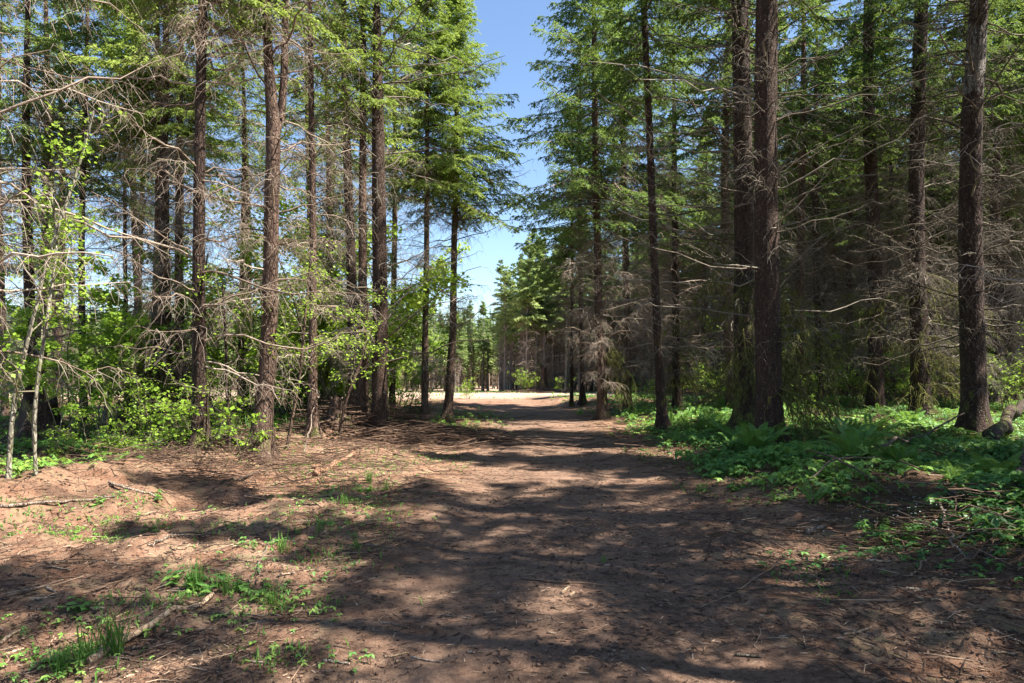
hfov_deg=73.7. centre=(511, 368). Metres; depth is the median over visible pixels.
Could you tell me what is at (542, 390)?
field brush
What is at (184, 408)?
vine maple
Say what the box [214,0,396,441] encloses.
conifer
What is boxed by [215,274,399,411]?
vine maple
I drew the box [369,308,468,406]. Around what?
vine maple
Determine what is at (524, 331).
conifer
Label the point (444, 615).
loose stick
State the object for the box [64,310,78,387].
conifer
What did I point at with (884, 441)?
sword fern
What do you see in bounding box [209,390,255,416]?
vine maple
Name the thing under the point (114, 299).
vine maple
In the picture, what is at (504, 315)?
conifer
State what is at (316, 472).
split log
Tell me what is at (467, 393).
vine maple
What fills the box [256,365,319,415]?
vine maple
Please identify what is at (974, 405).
conifer
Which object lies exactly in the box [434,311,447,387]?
conifer
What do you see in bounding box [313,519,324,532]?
grass tuft
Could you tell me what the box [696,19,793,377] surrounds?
conifer
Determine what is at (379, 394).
straight conifer
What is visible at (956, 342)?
conifer
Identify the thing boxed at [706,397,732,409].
sword fern
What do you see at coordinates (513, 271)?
conifer
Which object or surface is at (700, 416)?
sword fern
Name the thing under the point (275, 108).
forked conifer
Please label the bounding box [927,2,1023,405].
conifer
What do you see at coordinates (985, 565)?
branch
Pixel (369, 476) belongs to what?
grass tuft
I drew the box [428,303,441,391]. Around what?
conifer
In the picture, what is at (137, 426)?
vine maple
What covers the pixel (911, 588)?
wood chip
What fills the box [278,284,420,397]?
vine maple
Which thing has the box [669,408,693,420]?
sword fern
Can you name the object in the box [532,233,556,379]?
conifer
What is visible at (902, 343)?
conifer
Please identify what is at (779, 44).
conifer
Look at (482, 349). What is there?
conifer
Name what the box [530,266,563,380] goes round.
conifer
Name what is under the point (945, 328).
conifer
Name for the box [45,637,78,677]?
grass tuft
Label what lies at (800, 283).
conifer
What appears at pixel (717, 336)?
conifer
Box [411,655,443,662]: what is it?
stick
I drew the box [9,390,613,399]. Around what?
field grass
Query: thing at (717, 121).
conifer
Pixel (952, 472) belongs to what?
sword fern
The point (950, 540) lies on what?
branch
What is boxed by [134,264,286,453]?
maple sapling
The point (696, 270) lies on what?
conifer
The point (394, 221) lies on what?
conifer
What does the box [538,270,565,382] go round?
conifer
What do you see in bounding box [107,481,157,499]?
stick
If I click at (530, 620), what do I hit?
loose stick
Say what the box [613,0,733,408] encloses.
conifer
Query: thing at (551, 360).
conifer
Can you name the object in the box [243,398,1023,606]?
forest twigs
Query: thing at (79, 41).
conifer
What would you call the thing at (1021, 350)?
conifer
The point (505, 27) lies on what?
sky
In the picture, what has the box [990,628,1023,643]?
stick
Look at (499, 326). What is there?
conifer
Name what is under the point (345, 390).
vine maple
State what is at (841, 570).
stick
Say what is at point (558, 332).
conifer
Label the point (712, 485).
twig litter
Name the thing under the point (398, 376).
vine maple
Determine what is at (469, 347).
conifer
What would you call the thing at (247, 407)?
vine maple
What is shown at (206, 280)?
maple sapling
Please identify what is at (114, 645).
grass tuft
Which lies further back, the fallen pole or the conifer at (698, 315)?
the conifer at (698, 315)
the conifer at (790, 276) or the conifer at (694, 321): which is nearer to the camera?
the conifer at (790, 276)
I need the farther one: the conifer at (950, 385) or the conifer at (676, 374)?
the conifer at (950, 385)
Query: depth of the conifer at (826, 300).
33.97 m
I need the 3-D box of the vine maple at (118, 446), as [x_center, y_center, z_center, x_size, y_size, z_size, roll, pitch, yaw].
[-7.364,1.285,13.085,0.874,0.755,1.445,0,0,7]
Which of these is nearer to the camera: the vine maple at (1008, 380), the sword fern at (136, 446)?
the sword fern at (136, 446)
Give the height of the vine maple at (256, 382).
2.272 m
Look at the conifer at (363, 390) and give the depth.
14.79 m
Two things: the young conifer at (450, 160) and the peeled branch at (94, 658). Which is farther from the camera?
the young conifer at (450, 160)
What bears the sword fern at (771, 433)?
on the ground at (552, 408)
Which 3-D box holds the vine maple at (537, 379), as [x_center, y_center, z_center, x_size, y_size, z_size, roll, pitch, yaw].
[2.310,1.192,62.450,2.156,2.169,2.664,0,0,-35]
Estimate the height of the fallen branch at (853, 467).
0.379 m
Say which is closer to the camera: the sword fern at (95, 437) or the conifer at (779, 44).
the sword fern at (95, 437)
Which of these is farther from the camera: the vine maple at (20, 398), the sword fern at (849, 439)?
the vine maple at (20, 398)
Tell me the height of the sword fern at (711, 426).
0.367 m
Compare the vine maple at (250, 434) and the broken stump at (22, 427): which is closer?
the vine maple at (250, 434)
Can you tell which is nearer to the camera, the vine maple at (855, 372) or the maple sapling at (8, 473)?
the maple sapling at (8, 473)
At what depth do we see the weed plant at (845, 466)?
8.16 m
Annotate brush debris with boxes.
[0,434,549,511]
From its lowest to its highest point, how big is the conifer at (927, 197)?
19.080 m
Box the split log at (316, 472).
[312,452,355,475]
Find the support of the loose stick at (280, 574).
on the ground at (552, 408)
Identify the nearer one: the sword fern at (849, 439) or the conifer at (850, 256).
the sword fern at (849, 439)
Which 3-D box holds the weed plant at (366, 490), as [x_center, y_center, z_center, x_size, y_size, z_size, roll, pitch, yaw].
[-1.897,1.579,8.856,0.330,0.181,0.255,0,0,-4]
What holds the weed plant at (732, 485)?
on the ground at (552, 408)
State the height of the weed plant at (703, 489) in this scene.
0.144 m
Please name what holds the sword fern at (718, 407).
on the ground at (552, 408)
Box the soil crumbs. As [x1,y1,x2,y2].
[0,429,1023,682]
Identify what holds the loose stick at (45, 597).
on the ground at (552, 408)
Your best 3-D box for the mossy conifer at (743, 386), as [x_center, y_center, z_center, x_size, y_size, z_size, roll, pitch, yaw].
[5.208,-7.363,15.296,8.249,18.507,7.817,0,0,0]
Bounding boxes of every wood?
[6,298,587,385]
[7,311,498,391]
[586,224,1016,390]
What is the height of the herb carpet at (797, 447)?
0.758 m
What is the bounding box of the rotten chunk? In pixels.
[804,525,827,534]
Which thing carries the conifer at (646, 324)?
on the ground at (552, 408)
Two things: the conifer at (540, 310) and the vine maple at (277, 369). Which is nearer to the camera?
the vine maple at (277, 369)
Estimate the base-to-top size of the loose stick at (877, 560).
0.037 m
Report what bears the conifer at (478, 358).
on the ground at (552, 408)
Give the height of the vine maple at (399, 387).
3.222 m
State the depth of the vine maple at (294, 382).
18.53 m
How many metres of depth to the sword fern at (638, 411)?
20.64 m
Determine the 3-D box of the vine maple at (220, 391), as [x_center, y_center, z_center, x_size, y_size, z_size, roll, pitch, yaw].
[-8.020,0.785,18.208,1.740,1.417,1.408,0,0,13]
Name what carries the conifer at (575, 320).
on the ground at (552, 408)
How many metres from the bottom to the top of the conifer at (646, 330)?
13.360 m
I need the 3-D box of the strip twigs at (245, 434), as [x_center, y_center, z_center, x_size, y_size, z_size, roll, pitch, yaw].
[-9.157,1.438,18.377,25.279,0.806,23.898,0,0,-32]
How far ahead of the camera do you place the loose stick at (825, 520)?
6.72 m
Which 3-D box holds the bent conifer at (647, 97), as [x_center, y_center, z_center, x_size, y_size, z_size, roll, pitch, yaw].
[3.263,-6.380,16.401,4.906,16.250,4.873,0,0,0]
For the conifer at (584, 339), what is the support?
on the ground at (552, 408)
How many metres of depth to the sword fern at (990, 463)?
8.38 m
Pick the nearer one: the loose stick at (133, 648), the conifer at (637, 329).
the loose stick at (133, 648)
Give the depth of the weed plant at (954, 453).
10.18 m
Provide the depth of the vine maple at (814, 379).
19.73 m
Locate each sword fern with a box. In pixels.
[90,431,113,441]
[91,443,111,453]
[133,440,160,455]
[573,407,584,414]
[624,413,641,421]
[625,405,647,414]
[649,411,693,424]
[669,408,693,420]
[673,418,704,431]
[689,407,730,422]
[690,414,715,428]
[693,418,721,431]
[704,417,753,438]
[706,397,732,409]
[706,400,725,408]
[717,431,740,447]
[723,422,787,449]
[727,422,796,435]
[734,423,794,445]
[740,445,775,464]
[783,403,803,411]
[794,415,828,427]
[796,477,841,504]
[808,417,908,459]
[821,417,867,434]
[844,414,894,434]
[864,403,889,410]
[864,437,936,463]
[878,437,899,452]
[883,405,932,422]
[923,433,948,442]
[929,459,979,482]
[938,397,959,407]
[959,451,1022,473]
[988,432,1010,442]
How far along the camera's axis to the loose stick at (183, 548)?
5.66 m
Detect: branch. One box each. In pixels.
[86,592,214,664]
[148,530,207,546]
[219,471,256,484]
[806,449,925,503]
[809,455,882,480]
[908,495,1006,563]
[963,533,1022,561]
[982,541,995,567]
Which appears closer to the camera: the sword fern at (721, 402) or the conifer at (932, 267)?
the sword fern at (721, 402)
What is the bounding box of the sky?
[0,0,1022,330]
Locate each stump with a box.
[0,396,84,445]
[102,399,141,437]
[319,395,360,432]
[539,364,548,387]
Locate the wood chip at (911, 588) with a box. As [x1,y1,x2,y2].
[906,587,923,590]
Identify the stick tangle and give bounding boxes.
[697,473,1023,644]
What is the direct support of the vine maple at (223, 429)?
on the ground at (552, 408)
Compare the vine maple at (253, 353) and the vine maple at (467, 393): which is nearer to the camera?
the vine maple at (253, 353)
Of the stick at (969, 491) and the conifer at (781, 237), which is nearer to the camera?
the stick at (969, 491)
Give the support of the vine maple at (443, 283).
on the ground at (552, 408)
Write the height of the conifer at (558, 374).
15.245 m
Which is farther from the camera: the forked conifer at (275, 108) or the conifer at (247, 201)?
the conifer at (247, 201)
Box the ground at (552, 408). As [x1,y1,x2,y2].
[0,376,1023,682]
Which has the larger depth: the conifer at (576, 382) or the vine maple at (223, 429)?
the conifer at (576, 382)
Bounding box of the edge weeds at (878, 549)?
[587,413,1023,588]
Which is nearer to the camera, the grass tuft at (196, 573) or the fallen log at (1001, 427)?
the grass tuft at (196, 573)
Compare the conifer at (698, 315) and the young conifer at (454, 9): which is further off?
the conifer at (698, 315)
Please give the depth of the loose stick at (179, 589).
4.93 m
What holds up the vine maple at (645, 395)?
on the ground at (552, 408)
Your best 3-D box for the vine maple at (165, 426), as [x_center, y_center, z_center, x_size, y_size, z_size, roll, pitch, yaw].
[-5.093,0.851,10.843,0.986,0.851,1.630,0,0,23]
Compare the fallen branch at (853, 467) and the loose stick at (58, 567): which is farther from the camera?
the fallen branch at (853, 467)
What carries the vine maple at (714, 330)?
on the ground at (552, 408)
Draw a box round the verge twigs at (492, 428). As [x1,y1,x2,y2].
[438,421,554,437]
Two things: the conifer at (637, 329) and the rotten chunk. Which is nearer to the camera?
the rotten chunk
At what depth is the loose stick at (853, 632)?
4.06 m
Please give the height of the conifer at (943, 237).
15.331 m
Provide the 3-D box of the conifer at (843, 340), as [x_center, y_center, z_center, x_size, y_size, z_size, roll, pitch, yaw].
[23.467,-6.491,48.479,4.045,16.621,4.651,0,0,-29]
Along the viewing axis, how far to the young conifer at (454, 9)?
20.31 m
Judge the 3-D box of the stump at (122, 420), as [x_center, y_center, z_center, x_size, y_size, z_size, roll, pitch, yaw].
[-8.998,1.220,15.941,1.119,1.028,1.360,0,0,0]
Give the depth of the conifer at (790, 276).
43.67 m
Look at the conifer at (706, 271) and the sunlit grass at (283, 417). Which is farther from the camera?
the conifer at (706, 271)
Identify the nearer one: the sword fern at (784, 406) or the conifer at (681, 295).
the sword fern at (784, 406)
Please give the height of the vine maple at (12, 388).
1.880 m
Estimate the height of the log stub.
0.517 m
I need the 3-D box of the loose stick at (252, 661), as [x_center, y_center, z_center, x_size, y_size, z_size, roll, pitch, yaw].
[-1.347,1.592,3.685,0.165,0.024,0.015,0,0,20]
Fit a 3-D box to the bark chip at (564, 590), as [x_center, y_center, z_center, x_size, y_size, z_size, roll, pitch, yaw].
[0.388,1.591,4.909,0.029,0.030,0.171,0,0,24]
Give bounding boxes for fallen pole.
[844,412,966,459]
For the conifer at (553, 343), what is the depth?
64.81 m
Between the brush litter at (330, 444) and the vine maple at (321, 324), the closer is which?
the brush litter at (330, 444)
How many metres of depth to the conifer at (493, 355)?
108.22 m
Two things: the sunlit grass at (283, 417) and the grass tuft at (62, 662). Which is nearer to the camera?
the grass tuft at (62, 662)
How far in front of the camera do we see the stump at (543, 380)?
55.79 m
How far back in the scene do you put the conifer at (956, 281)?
36.65 m
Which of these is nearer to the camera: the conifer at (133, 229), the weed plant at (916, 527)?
the weed plant at (916, 527)
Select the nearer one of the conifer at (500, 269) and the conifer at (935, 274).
the conifer at (935, 274)
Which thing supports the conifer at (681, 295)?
on the ground at (552, 408)
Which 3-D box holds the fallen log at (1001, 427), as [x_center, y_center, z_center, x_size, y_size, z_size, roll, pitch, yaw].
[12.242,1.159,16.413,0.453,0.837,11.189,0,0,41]
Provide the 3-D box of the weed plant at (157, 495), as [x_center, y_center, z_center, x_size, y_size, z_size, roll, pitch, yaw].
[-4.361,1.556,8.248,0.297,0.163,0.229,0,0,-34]
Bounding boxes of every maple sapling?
[0,101,127,478]
[0,145,113,474]
[94,323,149,428]
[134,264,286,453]
[184,246,226,384]
[244,236,356,448]
[321,286,408,434]
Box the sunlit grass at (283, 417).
[0,395,407,446]
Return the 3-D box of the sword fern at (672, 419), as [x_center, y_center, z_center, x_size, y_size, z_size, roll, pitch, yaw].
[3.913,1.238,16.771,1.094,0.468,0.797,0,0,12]
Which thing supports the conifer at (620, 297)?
on the ground at (552, 408)
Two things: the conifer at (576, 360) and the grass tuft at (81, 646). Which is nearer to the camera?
the grass tuft at (81, 646)
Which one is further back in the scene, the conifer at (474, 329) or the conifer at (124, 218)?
the conifer at (474, 329)
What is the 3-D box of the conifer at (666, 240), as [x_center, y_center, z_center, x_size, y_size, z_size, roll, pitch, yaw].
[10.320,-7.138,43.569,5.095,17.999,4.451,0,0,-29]
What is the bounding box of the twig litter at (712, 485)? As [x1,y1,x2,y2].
[0,409,1023,682]
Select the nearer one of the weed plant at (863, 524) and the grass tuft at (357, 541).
the grass tuft at (357, 541)
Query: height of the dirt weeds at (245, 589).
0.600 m
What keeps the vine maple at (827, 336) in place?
on the ground at (552, 408)
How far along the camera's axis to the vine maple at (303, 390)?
20.66 m
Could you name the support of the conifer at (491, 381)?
on the ground at (552, 408)
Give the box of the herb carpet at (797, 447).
[550,391,1023,555]
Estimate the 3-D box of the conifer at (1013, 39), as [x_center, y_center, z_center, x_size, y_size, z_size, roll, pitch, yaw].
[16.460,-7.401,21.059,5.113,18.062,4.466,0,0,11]
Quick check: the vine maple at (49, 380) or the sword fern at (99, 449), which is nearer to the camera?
the sword fern at (99, 449)
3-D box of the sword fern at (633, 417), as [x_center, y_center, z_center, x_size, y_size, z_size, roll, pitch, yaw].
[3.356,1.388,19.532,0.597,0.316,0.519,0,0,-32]
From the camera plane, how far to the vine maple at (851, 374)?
23.98 m
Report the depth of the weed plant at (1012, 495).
6.02 m
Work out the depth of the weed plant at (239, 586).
4.83 m
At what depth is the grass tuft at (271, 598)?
4.65 m
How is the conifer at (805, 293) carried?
on the ground at (552, 408)
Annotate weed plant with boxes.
[66,596,94,615]
[93,495,105,504]
[146,489,162,501]
[161,569,207,587]
[179,571,229,596]
[229,577,250,593]
[353,484,375,493]
[696,482,705,491]
[725,480,748,490]
[765,491,792,501]
[814,464,847,479]
[853,517,894,537]
[855,535,870,549]
[869,523,920,547]
[904,519,937,538]
[927,530,948,546]
[947,451,966,465]
[959,492,1023,512]
[968,444,1017,458]
[978,471,1023,489]
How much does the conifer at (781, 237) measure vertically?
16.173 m
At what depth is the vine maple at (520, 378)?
59.77 m
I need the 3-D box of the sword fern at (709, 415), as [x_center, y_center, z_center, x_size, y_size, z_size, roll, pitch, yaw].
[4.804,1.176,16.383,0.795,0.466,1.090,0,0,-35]
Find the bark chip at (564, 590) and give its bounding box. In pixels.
[560,585,569,594]
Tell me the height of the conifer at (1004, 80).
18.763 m
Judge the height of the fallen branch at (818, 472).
0.300 m
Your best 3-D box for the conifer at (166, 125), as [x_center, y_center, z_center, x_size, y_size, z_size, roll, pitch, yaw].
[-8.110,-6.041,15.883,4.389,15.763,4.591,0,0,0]
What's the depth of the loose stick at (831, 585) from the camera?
4.91 m
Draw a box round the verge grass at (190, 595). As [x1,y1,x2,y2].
[0,409,857,681]
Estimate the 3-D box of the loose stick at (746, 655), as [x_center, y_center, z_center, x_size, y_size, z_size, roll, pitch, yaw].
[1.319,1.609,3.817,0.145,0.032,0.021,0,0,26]
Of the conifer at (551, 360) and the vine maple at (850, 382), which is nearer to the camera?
the vine maple at (850, 382)
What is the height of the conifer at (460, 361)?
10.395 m
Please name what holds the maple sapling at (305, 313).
on the ground at (552, 408)
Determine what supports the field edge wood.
on the ground at (552, 408)
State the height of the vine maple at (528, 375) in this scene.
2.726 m
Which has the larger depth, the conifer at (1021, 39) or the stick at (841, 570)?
the conifer at (1021, 39)
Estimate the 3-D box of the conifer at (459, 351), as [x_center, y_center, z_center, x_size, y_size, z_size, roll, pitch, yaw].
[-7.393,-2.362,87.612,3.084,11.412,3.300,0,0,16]
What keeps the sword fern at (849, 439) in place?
on the ground at (552, 408)
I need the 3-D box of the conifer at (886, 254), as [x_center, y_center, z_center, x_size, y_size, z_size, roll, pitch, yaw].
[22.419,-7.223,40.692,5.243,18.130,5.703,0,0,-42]
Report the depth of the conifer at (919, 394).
19.03 m
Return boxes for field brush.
[474,387,595,393]
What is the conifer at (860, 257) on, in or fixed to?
on the ground at (552, 408)
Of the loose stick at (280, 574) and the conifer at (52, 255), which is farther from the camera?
the conifer at (52, 255)
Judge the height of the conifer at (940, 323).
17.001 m
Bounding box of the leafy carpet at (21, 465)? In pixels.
[0,399,513,478]
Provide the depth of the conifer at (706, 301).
50.46 m
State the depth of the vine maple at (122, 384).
19.16 m
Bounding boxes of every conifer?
[0,0,51,418]
[0,0,120,398]
[0,0,122,407]
[0,0,154,427]
[0,0,187,410]
[0,0,383,455]
[2,93,22,362]
[5,0,122,415]
[5,44,115,406]
[11,322,23,390]
[28,0,256,438]
[56,0,237,431]
[60,0,192,401]
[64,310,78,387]
[65,6,191,415]
[67,0,254,431]
[86,22,190,403]
[114,0,378,467]
[116,23,225,401]
[185,0,300,419]
[205,38,306,411]
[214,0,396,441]
[214,0,505,440]
[246,0,358,404]
[274,0,424,409]
[274,0,443,429]
[279,2,371,276]
[283,0,387,412]
[352,0,499,422]
[354,4,436,417]
[367,0,549,424]
[413,310,432,378]
[421,304,440,388]
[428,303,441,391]
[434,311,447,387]
[436,327,447,388]
[445,312,465,391]
[456,315,469,391]
[456,317,467,391]
[462,311,475,388]
[464,301,478,389]
[464,308,477,390]
[472,301,494,391]
[472,303,493,390]
[474,328,481,388]
[484,316,493,385]
[485,259,509,391]
[485,332,496,388]
[489,0,706,419]
[489,267,519,389]
[490,310,497,387]
[492,266,514,389]
[493,273,525,389]
[499,263,520,389]
[506,233,549,390]
[506,267,532,389]
[508,253,533,384]
[514,100,644,406]
[514,230,558,387]
[519,241,553,386]
[525,250,553,377]
[529,248,562,385]
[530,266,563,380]
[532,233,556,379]
[536,52,632,406]
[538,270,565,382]
[541,247,565,385]
[542,232,575,390]
[545,261,568,389]
[546,250,569,385]
[547,263,563,387]
[548,0,753,433]
[550,0,703,412]
[550,335,565,389]
[556,263,575,390]
[557,0,953,445]
[562,263,591,390]
[563,0,955,432]
[563,224,594,389]
[563,328,591,383]
[568,274,592,383]
[573,275,591,383]
[576,248,610,391]
[586,297,592,390]
[602,259,622,389]
[606,229,637,388]
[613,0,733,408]
[620,207,664,390]
[629,215,666,391]
[629,243,640,383]
[631,247,645,385]
[632,293,661,387]
[636,225,679,378]
[637,126,708,393]
[645,152,701,377]
[648,220,697,374]
[652,0,832,408]
[678,125,722,391]
[679,144,721,383]
[679,162,721,389]
[680,181,721,388]
[680,216,709,387]
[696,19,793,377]
[697,170,733,388]
[700,178,722,387]
[704,39,792,376]
[709,0,879,402]
[723,10,831,366]
[731,101,805,320]
[733,218,805,336]
[777,0,890,400]
[778,0,958,410]
[778,45,865,392]
[779,144,813,387]
[785,215,839,394]
[786,25,899,397]
[788,77,865,396]
[790,44,865,377]
[800,0,1023,417]
[805,157,857,376]
[805,223,858,395]
[813,16,905,395]
[816,0,1023,435]
[828,32,957,402]
[830,16,940,388]
[837,265,854,390]
[839,83,900,390]
[839,221,907,388]
[852,102,902,377]
[852,249,901,391]
[855,110,934,392]
[861,0,1023,399]
[881,47,989,395]
[882,2,959,379]
[883,112,957,377]
[884,142,959,376]
[892,271,907,389]
[893,126,958,378]
[902,153,958,394]
[906,141,955,392]
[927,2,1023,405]
[933,18,1023,388]
[933,142,1023,373]
[933,154,1019,355]
[938,0,1023,402]
[938,0,1023,408]
[940,263,1023,356]
[941,298,953,387]
[942,148,1023,372]
[942,271,959,389]
[944,122,1023,180]
[945,262,958,381]
[955,181,1023,356]
[967,2,1023,407]
[984,1,1023,374]
[1000,11,1023,393]
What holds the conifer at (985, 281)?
on the ground at (552, 408)
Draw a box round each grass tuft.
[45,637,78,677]
[69,620,103,666]
[82,602,135,656]
[180,554,212,592]
[215,569,240,596]
[257,589,281,607]
[269,530,294,553]
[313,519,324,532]
[340,493,351,503]
[351,535,362,546]
[364,468,376,484]
[381,480,393,489]
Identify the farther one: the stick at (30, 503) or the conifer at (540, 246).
the conifer at (540, 246)
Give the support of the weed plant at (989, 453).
on the ground at (552, 408)
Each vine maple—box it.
[0,211,191,441]
[0,300,158,440]
[0,340,109,423]
[0,364,74,418]
[0,376,69,419]
[11,348,88,396]
[38,224,234,429]
[39,425,108,456]
[47,409,97,445]
[77,345,175,418]
[91,342,210,444]
[94,292,244,421]
[95,417,160,452]
[97,421,144,451]
[111,402,158,437]
[129,425,174,456]
[133,236,400,421]
[145,394,250,433]
[147,395,240,449]
[155,403,240,460]
[164,397,253,443]
[190,376,245,415]
[205,185,479,407]
[206,264,372,420]
[206,308,335,415]
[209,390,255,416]
[210,408,278,459]
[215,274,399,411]
[229,359,306,410]
[229,361,286,409]
[232,392,254,417]
[252,343,293,407]
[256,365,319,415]
[276,339,395,411]
[276,356,333,414]
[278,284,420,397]
[278,336,395,407]
[279,261,412,397]
[281,214,470,361]
[304,325,403,401]
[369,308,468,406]
[369,357,408,405]
[388,346,415,402]
[388,390,407,410]
[395,368,443,408]
[455,377,477,398]
[510,363,542,390]
[513,367,537,389]
[523,370,550,387]
[552,377,576,389]
[623,371,654,405]
[680,351,722,399]
[687,357,724,401]
[696,315,792,379]
[781,322,897,401]
[782,305,864,395]
[791,373,825,413]
[807,330,906,398]
[831,351,898,402]
[862,347,938,405]
[891,338,987,404]
[891,349,957,390]
[955,356,1023,404]
[986,321,1023,409]
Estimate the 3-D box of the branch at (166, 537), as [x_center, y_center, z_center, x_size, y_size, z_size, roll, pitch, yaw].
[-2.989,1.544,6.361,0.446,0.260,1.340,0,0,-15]
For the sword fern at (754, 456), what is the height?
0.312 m
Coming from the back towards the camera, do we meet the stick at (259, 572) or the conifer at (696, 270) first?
the conifer at (696, 270)
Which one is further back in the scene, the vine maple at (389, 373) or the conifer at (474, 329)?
the conifer at (474, 329)
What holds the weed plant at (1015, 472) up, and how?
on the ground at (552, 408)
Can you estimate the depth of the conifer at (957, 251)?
32.34 m
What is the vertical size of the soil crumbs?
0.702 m
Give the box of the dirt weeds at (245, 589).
[0,445,472,682]
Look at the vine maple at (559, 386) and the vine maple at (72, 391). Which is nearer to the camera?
the vine maple at (72, 391)
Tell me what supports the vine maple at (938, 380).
on the ground at (552, 408)
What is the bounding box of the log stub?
[1007,448,1023,492]
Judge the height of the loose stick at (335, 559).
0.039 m
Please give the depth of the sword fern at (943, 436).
12.64 m
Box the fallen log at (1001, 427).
[982,399,1023,441]
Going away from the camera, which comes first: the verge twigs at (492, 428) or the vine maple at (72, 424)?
the vine maple at (72, 424)
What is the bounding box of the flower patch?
[825,481,972,545]
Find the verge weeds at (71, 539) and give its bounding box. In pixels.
[0,426,478,669]
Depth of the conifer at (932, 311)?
38.55 m
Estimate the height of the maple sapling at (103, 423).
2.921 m
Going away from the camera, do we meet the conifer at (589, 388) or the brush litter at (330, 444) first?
the brush litter at (330, 444)
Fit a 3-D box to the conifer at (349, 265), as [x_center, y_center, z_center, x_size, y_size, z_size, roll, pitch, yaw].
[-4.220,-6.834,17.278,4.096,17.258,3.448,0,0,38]
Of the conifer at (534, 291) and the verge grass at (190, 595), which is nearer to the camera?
the verge grass at (190, 595)
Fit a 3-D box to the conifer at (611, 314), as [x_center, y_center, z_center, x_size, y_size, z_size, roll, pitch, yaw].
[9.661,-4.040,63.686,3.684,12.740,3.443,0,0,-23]
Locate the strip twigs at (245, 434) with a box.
[0,402,615,470]
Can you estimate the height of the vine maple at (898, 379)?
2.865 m
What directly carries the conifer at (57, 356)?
on the ground at (552, 408)
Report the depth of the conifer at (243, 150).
19.53 m
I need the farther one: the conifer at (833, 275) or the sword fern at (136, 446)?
the conifer at (833, 275)
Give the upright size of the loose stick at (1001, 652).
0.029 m
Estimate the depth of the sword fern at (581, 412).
22.89 m
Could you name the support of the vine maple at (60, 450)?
on the ground at (552, 408)
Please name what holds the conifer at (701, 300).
on the ground at (552, 408)
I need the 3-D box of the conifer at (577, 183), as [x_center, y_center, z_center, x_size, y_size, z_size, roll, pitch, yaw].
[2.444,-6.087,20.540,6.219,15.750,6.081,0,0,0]
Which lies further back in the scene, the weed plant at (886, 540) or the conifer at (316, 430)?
the conifer at (316, 430)
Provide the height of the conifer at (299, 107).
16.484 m
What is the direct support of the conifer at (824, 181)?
on the ground at (552, 408)
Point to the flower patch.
(897, 511)
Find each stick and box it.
[0,495,114,507]
[0,628,25,644]
[2,647,24,654]
[29,594,62,599]
[45,566,70,569]
[45,586,56,592]
[48,560,67,563]
[92,560,121,564]
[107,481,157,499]
[115,647,148,649]
[118,652,134,656]
[171,588,196,591]
[172,545,197,549]
[249,660,272,664]
[256,533,279,574]
[278,572,294,576]
[303,401,315,451]
[321,557,349,561]
[323,658,349,664]
[378,621,400,625]
[384,652,408,657]
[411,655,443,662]
[440,614,456,617]
[528,618,541,621]
[734,653,761,657]
[811,518,840,521]
[813,583,847,586]
[832,562,857,575]
[843,626,871,635]
[867,559,889,561]
[910,559,927,574]
[941,609,966,614]
[949,490,1007,498]
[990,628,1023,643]
[992,650,1014,655]
[997,575,1023,582]
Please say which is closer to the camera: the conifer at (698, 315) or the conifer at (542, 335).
the conifer at (698, 315)
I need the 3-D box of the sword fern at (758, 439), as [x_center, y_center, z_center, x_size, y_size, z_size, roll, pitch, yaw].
[4.057,1.172,11.650,0.961,0.564,1.318,0,0,-18]
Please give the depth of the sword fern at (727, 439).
12.79 m
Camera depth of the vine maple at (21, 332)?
14.06 m
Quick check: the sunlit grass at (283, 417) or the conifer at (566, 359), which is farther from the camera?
the conifer at (566, 359)
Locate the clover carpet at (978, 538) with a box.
[567,397,1023,564]
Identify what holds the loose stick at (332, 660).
on the ground at (552, 408)
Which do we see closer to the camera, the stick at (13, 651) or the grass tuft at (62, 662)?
the grass tuft at (62, 662)
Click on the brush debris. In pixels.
(155, 455)
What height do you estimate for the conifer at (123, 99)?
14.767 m
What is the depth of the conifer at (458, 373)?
89.71 m
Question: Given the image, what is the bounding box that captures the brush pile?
[273,394,582,459]
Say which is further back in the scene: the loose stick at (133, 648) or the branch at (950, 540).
the branch at (950, 540)
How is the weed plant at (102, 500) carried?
on the ground at (552, 408)
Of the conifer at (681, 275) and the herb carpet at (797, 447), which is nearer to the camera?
the herb carpet at (797, 447)
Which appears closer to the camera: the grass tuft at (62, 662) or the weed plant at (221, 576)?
the grass tuft at (62, 662)
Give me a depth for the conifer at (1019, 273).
34.19 m
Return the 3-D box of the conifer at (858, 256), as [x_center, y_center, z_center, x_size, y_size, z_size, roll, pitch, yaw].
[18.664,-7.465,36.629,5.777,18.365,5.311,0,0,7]
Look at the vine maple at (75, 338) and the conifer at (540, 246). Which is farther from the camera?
the conifer at (540, 246)
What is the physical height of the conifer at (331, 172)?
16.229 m
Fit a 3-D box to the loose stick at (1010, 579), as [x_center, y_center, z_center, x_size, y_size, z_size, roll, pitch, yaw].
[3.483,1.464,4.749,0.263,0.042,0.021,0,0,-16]
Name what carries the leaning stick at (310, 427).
on the ground at (552, 408)
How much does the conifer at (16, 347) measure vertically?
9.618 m
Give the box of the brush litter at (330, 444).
[41,427,533,467]
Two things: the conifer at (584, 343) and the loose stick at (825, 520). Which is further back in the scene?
the conifer at (584, 343)
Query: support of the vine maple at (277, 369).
on the ground at (552, 408)
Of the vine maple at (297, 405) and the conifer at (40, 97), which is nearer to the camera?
the conifer at (40, 97)

